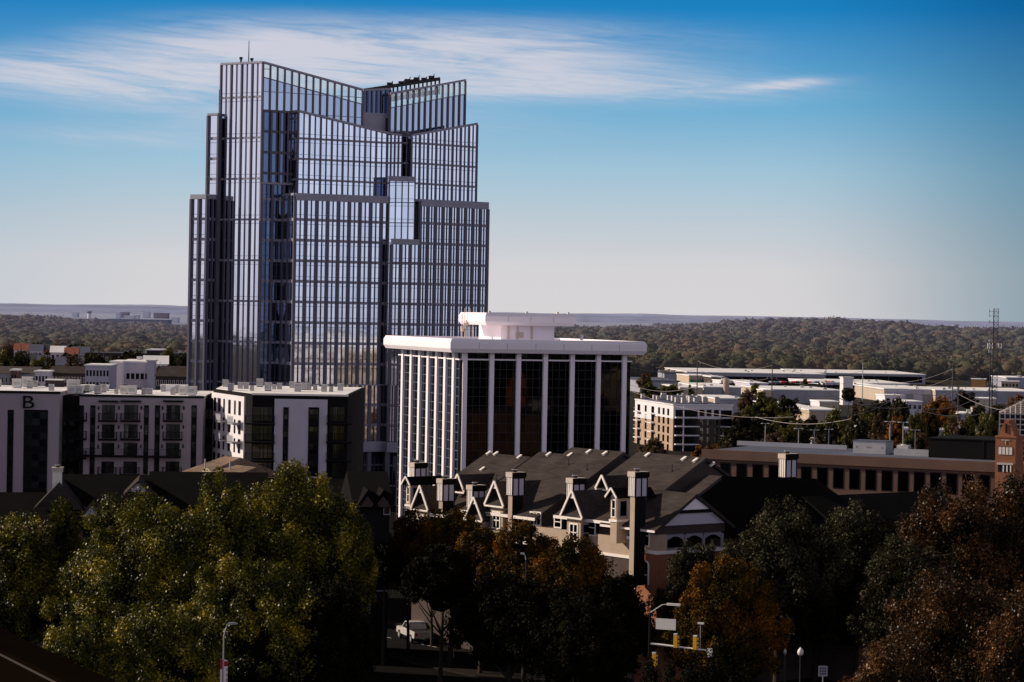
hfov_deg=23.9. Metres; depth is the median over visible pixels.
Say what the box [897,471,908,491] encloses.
window
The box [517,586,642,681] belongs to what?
oak tree
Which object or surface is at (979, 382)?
shop
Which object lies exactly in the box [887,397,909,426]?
tree
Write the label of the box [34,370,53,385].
stair tower
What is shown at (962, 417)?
shop
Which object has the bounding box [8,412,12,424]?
window
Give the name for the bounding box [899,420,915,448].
tree
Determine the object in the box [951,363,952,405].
utility pole
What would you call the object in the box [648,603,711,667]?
traffic signal
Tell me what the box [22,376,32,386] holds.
plant box
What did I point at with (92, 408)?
window
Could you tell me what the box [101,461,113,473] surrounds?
balcony door
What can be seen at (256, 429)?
balcony door
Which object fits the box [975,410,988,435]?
tree
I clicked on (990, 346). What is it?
radio mast
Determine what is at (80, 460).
window
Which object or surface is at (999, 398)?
loading door
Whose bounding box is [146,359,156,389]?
stair tower
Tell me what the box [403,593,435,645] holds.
oak tree
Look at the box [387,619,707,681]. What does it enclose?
pavement
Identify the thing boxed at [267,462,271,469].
balcony door
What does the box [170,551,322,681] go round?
plane tree
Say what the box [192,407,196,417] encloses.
window
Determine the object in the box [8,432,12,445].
window
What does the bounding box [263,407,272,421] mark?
balcony door
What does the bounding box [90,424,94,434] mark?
window
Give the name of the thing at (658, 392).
tree
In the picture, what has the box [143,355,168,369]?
house
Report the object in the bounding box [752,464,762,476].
window
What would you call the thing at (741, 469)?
window
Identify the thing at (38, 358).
house
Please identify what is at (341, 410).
balcony door
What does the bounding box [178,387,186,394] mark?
plant box
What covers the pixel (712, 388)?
warehouse
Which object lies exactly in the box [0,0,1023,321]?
sky
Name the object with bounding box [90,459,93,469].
window
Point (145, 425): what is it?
window
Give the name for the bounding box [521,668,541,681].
live oak
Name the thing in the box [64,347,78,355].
house
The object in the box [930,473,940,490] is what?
window
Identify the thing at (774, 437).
tree
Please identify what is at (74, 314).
shed
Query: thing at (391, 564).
oak tree
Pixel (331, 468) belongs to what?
balcony door
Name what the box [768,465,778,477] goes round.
window
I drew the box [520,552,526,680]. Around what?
street lamp
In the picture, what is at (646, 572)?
arched window
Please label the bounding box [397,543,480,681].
oak tree
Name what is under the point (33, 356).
house
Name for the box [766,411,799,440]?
tree
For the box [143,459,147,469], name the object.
window
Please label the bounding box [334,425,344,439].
balcony door
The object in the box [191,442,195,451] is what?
window
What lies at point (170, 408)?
balcony door
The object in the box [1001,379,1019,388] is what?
shop
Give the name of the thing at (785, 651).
globe lamp
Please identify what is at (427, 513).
bay window
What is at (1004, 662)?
red oak
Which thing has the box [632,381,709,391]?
power line
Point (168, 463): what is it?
balcony door
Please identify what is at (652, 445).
tree
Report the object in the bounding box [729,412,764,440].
tree
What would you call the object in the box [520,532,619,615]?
oak tree
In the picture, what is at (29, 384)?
condenser
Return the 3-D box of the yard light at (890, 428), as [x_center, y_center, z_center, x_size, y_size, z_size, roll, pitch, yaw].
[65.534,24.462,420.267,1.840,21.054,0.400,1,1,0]
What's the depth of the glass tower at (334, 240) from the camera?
478.34 m
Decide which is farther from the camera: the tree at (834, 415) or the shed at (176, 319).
the shed at (176, 319)
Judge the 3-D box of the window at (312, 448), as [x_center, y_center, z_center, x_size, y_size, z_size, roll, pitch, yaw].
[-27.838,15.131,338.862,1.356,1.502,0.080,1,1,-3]
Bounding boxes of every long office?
[88,350,146,361]
[159,350,186,356]
[701,446,1023,513]
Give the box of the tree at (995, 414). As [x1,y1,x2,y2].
[987,405,1006,427]
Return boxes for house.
[13,343,28,353]
[23,353,36,363]
[29,344,44,354]
[36,355,49,363]
[50,346,65,359]
[55,356,83,365]
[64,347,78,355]
[71,346,90,356]
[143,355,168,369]
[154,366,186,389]
[182,456,277,477]
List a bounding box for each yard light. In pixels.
[885,421,895,439]
[898,422,908,443]
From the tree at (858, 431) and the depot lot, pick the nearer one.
the tree at (858, 431)
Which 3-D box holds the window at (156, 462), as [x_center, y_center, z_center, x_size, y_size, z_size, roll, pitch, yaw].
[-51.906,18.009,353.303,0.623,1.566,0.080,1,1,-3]
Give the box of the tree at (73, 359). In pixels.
[65,352,83,365]
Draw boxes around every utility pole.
[693,355,701,394]
[767,360,776,398]
[862,369,862,405]
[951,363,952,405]
[953,387,962,426]
[987,384,996,416]
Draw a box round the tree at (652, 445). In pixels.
[637,437,667,453]
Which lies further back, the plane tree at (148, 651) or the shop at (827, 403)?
the shop at (827, 403)
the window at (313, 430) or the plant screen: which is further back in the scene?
the window at (313, 430)
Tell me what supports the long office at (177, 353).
on the ground
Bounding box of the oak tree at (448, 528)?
[406,506,496,661]
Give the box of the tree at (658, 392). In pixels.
[645,387,661,398]
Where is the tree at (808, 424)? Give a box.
[796,415,817,436]
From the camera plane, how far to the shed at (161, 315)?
8799.55 m
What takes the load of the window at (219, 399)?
in the apartment block at (44, 430)
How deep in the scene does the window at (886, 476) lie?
310.67 m
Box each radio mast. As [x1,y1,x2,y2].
[987,309,1001,405]
[988,337,992,409]
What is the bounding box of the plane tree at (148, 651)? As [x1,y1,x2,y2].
[88,596,240,681]
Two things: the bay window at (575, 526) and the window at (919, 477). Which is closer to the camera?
the bay window at (575, 526)
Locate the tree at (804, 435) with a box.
[796,427,811,443]
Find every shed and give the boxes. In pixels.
[71,312,78,316]
[108,319,172,323]
[142,311,150,317]
[154,313,169,318]
[171,317,179,322]
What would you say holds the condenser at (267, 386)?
on the apartment block at (44, 430)
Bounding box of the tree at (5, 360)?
[0,345,14,365]
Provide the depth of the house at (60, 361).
754.89 m
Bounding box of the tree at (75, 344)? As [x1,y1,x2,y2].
[67,343,86,346]
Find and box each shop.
[657,370,687,379]
[677,374,704,382]
[697,394,740,413]
[702,375,723,382]
[712,378,753,385]
[733,379,768,393]
[796,405,840,423]
[810,400,839,408]
[875,393,904,403]
[895,399,922,414]
[956,409,975,428]
[971,378,986,386]
[971,396,996,412]
[991,375,1023,387]
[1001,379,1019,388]
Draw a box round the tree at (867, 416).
[858,406,875,439]
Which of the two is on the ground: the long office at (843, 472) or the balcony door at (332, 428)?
the long office at (843, 472)
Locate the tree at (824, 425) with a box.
[813,412,830,443]
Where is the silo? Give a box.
[723,377,729,394]
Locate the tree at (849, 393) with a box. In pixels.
[841,387,855,414]
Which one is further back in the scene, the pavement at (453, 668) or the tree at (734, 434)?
the tree at (734, 434)
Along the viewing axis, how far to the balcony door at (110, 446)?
352.98 m
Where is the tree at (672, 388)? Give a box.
[658,383,684,398]
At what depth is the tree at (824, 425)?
638.69 m
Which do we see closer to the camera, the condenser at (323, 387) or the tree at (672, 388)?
the condenser at (323, 387)
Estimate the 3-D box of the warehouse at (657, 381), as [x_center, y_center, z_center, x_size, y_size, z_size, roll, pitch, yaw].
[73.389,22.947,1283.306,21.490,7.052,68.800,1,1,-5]
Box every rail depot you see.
[664,367,825,382]
[789,369,925,383]
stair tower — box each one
[9,369,21,384]
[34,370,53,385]
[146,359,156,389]
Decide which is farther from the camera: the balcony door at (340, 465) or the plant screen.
the balcony door at (340, 465)
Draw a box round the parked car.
[396,620,433,642]
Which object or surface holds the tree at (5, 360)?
on the ground
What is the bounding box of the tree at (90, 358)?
[83,351,102,363]
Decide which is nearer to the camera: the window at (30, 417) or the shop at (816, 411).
the window at (30, 417)
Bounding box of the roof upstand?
[737,441,846,449]
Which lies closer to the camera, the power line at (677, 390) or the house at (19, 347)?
the power line at (677, 390)
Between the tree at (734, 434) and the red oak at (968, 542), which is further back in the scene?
the tree at (734, 434)
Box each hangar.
[115,312,121,318]
[121,312,129,317]
[124,316,136,318]
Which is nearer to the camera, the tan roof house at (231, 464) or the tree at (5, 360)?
the tan roof house at (231, 464)
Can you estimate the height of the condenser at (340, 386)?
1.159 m
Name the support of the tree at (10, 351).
on the ground
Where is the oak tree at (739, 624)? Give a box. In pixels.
[659,551,792,681]
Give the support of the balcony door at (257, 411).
in the apartment block at (44, 430)
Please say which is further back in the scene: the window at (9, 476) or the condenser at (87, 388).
the condenser at (87, 388)
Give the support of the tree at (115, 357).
on the ground
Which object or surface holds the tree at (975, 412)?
on the ground
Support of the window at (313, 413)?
in the apartment block at (44, 430)
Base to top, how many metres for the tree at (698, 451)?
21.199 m
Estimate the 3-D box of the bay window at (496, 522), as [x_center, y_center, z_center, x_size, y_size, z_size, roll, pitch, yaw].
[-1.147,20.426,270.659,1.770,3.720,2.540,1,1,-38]
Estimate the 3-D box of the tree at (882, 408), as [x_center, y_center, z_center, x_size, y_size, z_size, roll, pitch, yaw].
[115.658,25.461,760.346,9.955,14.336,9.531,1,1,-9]
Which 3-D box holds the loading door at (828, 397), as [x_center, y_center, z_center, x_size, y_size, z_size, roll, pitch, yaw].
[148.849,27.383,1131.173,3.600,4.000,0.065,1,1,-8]
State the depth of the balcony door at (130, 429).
353.07 m
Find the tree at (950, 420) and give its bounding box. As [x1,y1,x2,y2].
[940,412,957,435]
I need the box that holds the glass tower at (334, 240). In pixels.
[186,48,489,505]
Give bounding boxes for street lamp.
[220,622,237,681]
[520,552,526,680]
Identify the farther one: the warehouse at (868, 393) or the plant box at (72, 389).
the warehouse at (868, 393)
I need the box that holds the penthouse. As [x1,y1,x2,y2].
[928,435,995,459]
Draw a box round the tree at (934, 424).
[920,406,943,440]
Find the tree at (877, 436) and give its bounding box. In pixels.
[869,425,884,439]
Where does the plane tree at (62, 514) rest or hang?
on the ground
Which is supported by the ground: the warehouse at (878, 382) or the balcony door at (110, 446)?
the warehouse at (878, 382)
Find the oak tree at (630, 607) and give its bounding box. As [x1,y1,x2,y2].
[590,570,657,676]
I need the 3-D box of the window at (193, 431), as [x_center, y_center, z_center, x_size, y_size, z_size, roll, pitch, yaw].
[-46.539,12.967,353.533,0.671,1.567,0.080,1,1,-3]
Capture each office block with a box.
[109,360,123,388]
[145,349,165,355]
[383,311,646,519]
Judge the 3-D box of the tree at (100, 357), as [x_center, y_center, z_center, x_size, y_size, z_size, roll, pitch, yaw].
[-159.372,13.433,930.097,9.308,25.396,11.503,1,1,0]
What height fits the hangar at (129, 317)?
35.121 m
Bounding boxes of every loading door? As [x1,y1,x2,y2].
[802,395,809,403]
[826,395,833,399]
[906,394,913,399]
[923,394,930,402]
[997,396,1003,403]
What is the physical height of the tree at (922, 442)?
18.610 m
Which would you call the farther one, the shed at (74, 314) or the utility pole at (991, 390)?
the shed at (74, 314)
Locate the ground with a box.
[0,312,1023,681]
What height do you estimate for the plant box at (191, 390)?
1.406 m
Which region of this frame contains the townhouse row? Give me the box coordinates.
[400,447,971,681]
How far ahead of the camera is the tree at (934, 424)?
699.07 m
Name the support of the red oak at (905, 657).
on the ground
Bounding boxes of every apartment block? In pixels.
[0,366,44,384]
[0,385,364,491]
[50,366,84,390]
[84,363,117,388]
[633,398,733,450]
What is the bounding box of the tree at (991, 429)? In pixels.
[982,414,998,436]
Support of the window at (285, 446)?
in the apartment block at (44, 430)
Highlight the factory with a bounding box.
[788,378,839,389]
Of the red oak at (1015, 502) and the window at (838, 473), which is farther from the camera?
the window at (838, 473)
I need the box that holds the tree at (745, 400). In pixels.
[737,387,754,412]
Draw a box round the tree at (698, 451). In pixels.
[690,434,702,456]
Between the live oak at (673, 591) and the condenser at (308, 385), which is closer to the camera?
the live oak at (673, 591)
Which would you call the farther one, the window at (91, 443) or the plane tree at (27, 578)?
the window at (91, 443)
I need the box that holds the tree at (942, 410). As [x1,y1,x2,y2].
[936,403,961,426]
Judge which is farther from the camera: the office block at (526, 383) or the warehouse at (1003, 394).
the warehouse at (1003, 394)
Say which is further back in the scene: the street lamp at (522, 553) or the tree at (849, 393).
the tree at (849, 393)
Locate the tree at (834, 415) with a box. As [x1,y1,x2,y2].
[828,406,853,444]
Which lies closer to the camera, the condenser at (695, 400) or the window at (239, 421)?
the window at (239, 421)
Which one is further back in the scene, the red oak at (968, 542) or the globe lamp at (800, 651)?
the red oak at (968, 542)
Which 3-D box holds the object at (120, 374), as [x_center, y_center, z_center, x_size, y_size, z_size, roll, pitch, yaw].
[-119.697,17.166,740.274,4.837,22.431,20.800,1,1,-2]
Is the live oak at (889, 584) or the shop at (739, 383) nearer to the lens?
the live oak at (889, 584)
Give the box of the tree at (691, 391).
[687,384,694,394]
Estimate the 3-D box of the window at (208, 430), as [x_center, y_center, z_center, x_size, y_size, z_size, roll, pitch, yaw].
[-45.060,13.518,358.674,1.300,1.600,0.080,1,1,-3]
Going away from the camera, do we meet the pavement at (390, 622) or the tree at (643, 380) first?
the pavement at (390, 622)
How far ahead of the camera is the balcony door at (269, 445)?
339.21 m
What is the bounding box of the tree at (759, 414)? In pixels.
[745,410,773,441]
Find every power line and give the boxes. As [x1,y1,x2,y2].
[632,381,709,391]
[632,391,783,417]
[760,418,848,423]
[827,391,908,404]
[835,391,957,407]
[897,387,991,408]
[915,399,1022,415]
[959,389,1021,402]
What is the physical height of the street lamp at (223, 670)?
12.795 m
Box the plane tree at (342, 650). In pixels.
[294,570,377,681]
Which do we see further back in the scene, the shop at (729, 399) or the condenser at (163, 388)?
the shop at (729, 399)
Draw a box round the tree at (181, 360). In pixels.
[176,352,186,365]
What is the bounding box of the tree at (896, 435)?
[884,415,905,449]
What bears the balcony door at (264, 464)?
in the apartment block at (44, 430)
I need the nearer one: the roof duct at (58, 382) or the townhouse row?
the townhouse row
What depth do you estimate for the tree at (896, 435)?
618.42 m
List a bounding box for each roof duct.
[45,379,64,386]
[80,384,109,390]
[160,384,187,390]
[894,448,928,456]
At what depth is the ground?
423.55 m
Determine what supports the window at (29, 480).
in the apartment block at (44, 430)
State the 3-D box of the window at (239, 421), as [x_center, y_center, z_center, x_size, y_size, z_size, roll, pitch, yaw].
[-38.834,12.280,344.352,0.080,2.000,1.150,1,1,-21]
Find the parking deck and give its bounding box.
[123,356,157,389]
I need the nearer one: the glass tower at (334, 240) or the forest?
the glass tower at (334, 240)
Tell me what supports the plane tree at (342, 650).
on the ground
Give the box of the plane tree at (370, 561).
[318,497,379,614]
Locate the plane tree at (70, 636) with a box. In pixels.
[42,613,111,679]
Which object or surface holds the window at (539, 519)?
in the townhouse row
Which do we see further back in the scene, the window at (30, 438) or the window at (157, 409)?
the window at (157, 409)
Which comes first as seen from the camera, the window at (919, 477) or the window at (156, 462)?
the window at (919, 477)
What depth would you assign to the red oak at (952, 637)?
200.40 m
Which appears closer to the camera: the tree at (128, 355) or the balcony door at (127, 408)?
the balcony door at (127, 408)
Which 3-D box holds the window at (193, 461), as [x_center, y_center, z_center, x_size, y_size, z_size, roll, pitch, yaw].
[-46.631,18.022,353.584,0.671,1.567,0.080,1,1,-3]
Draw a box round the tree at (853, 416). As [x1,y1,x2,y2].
[847,399,867,424]
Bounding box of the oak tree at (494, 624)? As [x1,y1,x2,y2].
[441,568,583,681]
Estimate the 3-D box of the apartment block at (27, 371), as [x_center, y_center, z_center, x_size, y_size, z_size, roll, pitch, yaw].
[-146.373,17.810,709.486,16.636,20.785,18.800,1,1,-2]
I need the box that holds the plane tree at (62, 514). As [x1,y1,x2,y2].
[35,496,92,654]
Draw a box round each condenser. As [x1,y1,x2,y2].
[27,381,32,387]
[33,380,37,386]
[49,383,53,390]
[84,385,89,391]
[94,384,101,393]
[99,383,106,391]
[141,387,146,393]
[147,387,152,393]
[161,385,165,391]
[170,388,175,394]
[222,379,227,386]
[228,382,233,389]
[238,382,242,388]
[244,382,248,388]
[256,378,262,386]
[264,382,271,390]
[277,382,281,388]
[289,381,294,387]
[294,382,301,391]
[301,382,306,389]
[306,382,310,389]
[321,384,326,391]
[337,383,342,390]
[674,397,679,402]
[681,397,686,402]
[688,396,693,402]
[693,397,698,403]
[702,397,707,402]
[713,397,719,403]
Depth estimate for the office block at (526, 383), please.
381.85 m
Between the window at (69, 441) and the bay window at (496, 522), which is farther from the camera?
the window at (69, 441)
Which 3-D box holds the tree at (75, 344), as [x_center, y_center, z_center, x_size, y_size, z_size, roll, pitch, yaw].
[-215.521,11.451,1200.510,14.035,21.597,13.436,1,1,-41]
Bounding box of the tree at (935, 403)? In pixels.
[920,395,956,413]
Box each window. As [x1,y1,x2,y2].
[7,453,12,466]
[7,474,11,486]
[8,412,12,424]
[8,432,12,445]
[23,474,46,487]
[24,411,47,425]
[24,432,46,446]
[24,453,46,466]
[62,434,65,443]
[68,416,74,425]
[68,434,73,443]
[68,452,73,461]
[68,468,73,473]
[79,424,82,434]
[79,442,82,451]
[79,459,82,469]
[80,407,83,417]
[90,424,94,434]
[90,442,93,451]
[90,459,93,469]
[91,407,94,417]
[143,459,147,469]
[144,407,148,417]
[144,424,147,434]
[144,442,147,451]
[154,459,158,469]
[155,407,159,417]
[155,424,158,434]
[155,442,158,451]
[191,424,195,434]
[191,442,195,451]
[191,459,195,467]
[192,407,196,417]
[205,409,212,419]
[205,427,212,437]
[205,445,212,455]
[213,434,215,447]
[218,398,220,411]
[228,400,230,413]
[238,401,240,414]
[238,420,240,433]
[283,426,287,436]
[283,444,287,453]
[284,409,287,419]
[308,444,317,453]
[308,461,317,471]
[309,409,318,419]
[309,426,317,436]
[383,501,389,514]
[416,511,432,522]
[474,521,489,529]
[490,507,507,535]
[533,511,540,525]
[554,518,561,528]
[567,518,588,550]
[588,522,595,535]
[644,560,649,584]
[645,532,649,546]
[699,410,704,415]
[720,463,730,474]
[736,463,746,476]
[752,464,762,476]
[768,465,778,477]
[801,467,811,477]
[817,467,827,486]
[833,468,843,488]
[849,469,859,489]
[865,470,876,490]
[881,470,892,490]
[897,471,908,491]
[913,472,924,491]
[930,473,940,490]
[946,473,957,494]
[962,474,973,494]
[978,475,989,495]
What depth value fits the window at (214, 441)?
357.49 m
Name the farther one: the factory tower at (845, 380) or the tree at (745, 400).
the factory tower at (845, 380)
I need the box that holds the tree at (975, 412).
[971,404,986,424]
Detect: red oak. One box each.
[838,622,958,681]
[872,561,1020,681]
[883,472,1023,611]
[973,574,1023,681]
[987,467,1023,618]
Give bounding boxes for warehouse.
[630,377,680,391]
[661,383,703,394]
[678,382,741,396]
[741,385,839,403]
[756,389,773,398]
[830,379,908,391]
[854,384,931,402]
[917,386,1023,403]
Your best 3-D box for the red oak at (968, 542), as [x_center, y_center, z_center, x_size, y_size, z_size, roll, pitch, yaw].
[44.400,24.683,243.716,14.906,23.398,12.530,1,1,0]
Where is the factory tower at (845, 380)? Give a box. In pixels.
[839,376,853,404]
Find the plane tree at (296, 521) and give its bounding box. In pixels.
[241,456,373,627]
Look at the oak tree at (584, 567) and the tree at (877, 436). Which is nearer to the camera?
the oak tree at (584, 567)
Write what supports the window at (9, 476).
in the apartment block at (44, 430)
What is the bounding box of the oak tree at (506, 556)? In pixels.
[475,516,559,681]
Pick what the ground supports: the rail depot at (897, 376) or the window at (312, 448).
the rail depot at (897, 376)
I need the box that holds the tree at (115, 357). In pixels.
[108,355,118,360]
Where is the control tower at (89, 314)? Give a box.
[86,311,91,318]
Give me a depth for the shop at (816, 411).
873.24 m
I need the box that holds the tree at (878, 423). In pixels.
[868,412,887,438]
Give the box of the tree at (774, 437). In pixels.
[763,429,786,442]
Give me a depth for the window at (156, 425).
353.24 m
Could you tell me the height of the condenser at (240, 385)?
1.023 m
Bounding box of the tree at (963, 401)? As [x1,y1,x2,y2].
[953,390,979,408]
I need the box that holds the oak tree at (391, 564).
[369,541,406,664]
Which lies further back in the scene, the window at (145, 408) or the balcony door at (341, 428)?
the window at (145, 408)
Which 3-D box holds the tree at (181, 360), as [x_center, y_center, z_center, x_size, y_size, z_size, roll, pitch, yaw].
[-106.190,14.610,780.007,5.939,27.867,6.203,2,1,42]
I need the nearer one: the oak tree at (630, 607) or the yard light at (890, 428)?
the oak tree at (630, 607)
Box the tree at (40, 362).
[30,351,49,369]
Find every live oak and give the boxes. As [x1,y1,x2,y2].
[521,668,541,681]
[638,653,661,681]
[643,538,740,678]
[657,642,754,681]
[714,494,853,681]
[813,495,905,680]
[846,532,972,664]
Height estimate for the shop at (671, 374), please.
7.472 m
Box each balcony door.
[101,443,113,454]
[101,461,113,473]
[102,405,114,419]
[102,424,114,437]
[123,461,136,473]
[124,405,137,419]
[124,424,137,437]
[124,443,136,454]
[166,405,179,419]
[166,424,179,437]
[166,443,179,455]
[166,461,178,471]
[252,425,267,439]
[252,444,267,458]
[253,406,267,421]
[253,462,267,467]
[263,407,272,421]
[263,425,272,439]
[263,444,271,458]
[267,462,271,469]
[328,444,336,458]
[328,462,336,476]
[329,407,337,421]
[329,425,337,439]
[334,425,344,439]
[334,444,343,458]
[334,462,343,476]
[335,407,344,421]
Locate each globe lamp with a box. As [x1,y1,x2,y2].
[784,648,786,681]
[797,646,803,681]
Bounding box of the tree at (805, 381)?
[801,378,807,385]
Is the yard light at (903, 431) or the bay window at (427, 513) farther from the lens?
the yard light at (903, 431)
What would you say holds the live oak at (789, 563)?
on the pavement at (390, 622)
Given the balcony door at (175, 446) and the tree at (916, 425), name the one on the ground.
the tree at (916, 425)
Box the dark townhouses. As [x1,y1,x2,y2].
[0,465,343,571]
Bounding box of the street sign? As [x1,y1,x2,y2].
[818,666,827,681]
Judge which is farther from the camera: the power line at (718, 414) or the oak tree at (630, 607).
the power line at (718, 414)
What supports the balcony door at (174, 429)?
in the apartment block at (44, 430)
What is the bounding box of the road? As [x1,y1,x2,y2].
[387,625,622,681]
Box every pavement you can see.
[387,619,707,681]
[387,651,534,681]
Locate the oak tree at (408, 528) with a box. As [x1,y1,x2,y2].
[388,508,428,651]
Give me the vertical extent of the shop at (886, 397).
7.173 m
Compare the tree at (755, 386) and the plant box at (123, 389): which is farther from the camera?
the tree at (755, 386)
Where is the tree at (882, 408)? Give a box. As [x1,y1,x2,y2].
[868,399,892,422]
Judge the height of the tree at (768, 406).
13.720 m
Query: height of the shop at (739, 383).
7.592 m
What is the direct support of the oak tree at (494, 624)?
on the ground
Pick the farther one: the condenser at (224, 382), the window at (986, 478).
the condenser at (224, 382)
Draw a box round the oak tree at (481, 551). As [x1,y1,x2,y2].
[454,526,499,672]
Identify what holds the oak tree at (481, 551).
on the pavement at (453, 668)
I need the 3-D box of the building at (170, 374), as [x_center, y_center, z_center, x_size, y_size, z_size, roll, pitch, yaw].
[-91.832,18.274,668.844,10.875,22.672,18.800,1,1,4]
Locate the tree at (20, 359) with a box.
[9,349,31,366]
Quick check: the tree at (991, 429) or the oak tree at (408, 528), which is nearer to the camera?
the oak tree at (408, 528)
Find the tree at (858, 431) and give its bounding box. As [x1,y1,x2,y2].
[842,417,869,448]
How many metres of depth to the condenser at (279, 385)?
361.28 m
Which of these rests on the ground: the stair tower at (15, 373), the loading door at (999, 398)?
the stair tower at (15, 373)
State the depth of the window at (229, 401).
349.64 m
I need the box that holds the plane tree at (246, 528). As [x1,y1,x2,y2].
[184,466,273,589]
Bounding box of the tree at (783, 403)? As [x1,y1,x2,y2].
[777,395,801,417]
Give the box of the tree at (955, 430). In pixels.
[949,420,969,435]
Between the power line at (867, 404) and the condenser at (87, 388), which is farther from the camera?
the power line at (867, 404)
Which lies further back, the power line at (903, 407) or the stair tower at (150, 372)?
the stair tower at (150, 372)
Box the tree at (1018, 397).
[1006,394,1023,406]
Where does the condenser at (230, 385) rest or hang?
on the apartment block at (44, 430)
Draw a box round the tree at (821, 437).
[812,421,839,444]
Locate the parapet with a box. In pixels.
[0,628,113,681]
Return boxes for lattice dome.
[999,400,1023,457]
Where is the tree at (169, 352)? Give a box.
[160,340,177,365]
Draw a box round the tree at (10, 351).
[0,342,13,355]
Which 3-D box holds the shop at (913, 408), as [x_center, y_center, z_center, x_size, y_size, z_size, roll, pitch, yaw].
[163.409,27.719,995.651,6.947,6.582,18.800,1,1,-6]
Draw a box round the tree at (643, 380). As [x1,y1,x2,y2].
[636,372,650,387]
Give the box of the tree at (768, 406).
[752,390,783,416]
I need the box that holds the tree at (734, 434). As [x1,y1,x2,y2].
[718,424,750,448]
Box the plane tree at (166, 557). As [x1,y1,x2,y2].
[37,484,242,664]
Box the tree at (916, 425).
[905,410,927,437]
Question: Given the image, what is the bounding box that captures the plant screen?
[852,439,892,453]
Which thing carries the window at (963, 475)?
in the long office at (843, 472)
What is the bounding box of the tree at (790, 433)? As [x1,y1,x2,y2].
[776,421,800,442]
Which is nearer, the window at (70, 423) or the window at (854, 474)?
the window at (854, 474)
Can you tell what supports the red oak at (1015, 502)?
on the ground
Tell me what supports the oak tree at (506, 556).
on the ground
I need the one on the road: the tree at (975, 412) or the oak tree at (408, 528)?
the oak tree at (408, 528)
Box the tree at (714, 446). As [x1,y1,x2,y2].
[704,428,719,449]
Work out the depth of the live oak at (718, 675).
175.80 m
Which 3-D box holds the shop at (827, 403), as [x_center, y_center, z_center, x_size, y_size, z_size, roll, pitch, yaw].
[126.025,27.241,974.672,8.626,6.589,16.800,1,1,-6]
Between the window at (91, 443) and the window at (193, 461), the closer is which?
the window at (91, 443)
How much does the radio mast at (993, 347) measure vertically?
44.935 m
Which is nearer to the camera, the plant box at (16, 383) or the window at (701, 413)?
the plant box at (16, 383)
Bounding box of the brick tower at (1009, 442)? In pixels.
[994,419,1023,519]
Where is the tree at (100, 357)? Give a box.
[97,343,106,362]
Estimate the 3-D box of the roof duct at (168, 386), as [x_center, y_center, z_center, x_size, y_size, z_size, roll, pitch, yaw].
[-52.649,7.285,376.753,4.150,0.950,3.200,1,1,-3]
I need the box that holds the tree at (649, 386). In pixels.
[634,381,656,398]
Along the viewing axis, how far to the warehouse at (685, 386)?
1132.69 m
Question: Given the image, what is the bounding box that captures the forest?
[0,313,1023,379]
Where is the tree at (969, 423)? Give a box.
[963,411,976,435]
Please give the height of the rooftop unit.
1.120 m
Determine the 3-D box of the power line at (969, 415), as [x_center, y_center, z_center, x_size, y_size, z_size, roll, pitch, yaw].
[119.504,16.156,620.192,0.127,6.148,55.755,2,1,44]
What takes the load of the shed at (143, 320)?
on the ground
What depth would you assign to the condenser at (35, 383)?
371.68 m
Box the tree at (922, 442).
[914,422,928,449]
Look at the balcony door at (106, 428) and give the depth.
352.89 m
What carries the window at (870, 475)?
in the long office at (843, 472)
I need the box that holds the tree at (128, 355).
[119,343,143,359]
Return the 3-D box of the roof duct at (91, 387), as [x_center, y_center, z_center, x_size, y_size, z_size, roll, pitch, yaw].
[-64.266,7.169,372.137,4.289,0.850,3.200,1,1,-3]
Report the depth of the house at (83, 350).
983.59 m
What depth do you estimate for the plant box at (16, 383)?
363.41 m
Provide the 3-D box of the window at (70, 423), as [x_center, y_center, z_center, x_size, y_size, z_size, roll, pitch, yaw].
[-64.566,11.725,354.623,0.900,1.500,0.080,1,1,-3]
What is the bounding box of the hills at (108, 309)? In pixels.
[0,304,1023,327]
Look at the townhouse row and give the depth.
260.29 m
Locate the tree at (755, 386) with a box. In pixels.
[751,383,758,400]
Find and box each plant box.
[12,378,21,387]
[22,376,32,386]
[67,379,79,389]
[67,385,76,393]
[76,386,82,393]
[120,386,127,393]
[127,385,137,394]
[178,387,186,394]
[186,386,196,395]
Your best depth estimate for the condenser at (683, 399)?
705.62 m
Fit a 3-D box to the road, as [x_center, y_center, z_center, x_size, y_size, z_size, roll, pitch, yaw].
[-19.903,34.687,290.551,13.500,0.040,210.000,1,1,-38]
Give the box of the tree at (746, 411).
[739,405,754,417]
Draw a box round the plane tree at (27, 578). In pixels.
[0,509,78,645]
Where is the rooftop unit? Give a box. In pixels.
[897,444,910,448]
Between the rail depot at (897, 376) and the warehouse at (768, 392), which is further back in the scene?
the rail depot at (897, 376)
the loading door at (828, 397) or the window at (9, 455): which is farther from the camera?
the loading door at (828, 397)
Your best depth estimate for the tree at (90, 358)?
773.12 m
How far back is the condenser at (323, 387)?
354.10 m
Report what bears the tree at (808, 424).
on the ground
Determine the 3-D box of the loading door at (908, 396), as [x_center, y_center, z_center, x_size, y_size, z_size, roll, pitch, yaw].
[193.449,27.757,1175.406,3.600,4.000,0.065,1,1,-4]
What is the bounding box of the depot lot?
[719,383,854,386]
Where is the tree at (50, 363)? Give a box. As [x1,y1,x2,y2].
[44,352,69,369]
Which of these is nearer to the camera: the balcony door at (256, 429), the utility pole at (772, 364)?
the balcony door at (256, 429)
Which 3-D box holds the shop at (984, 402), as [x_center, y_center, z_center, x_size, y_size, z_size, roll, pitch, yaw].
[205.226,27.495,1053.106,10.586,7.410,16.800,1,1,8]
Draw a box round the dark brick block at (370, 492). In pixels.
[340,471,394,663]

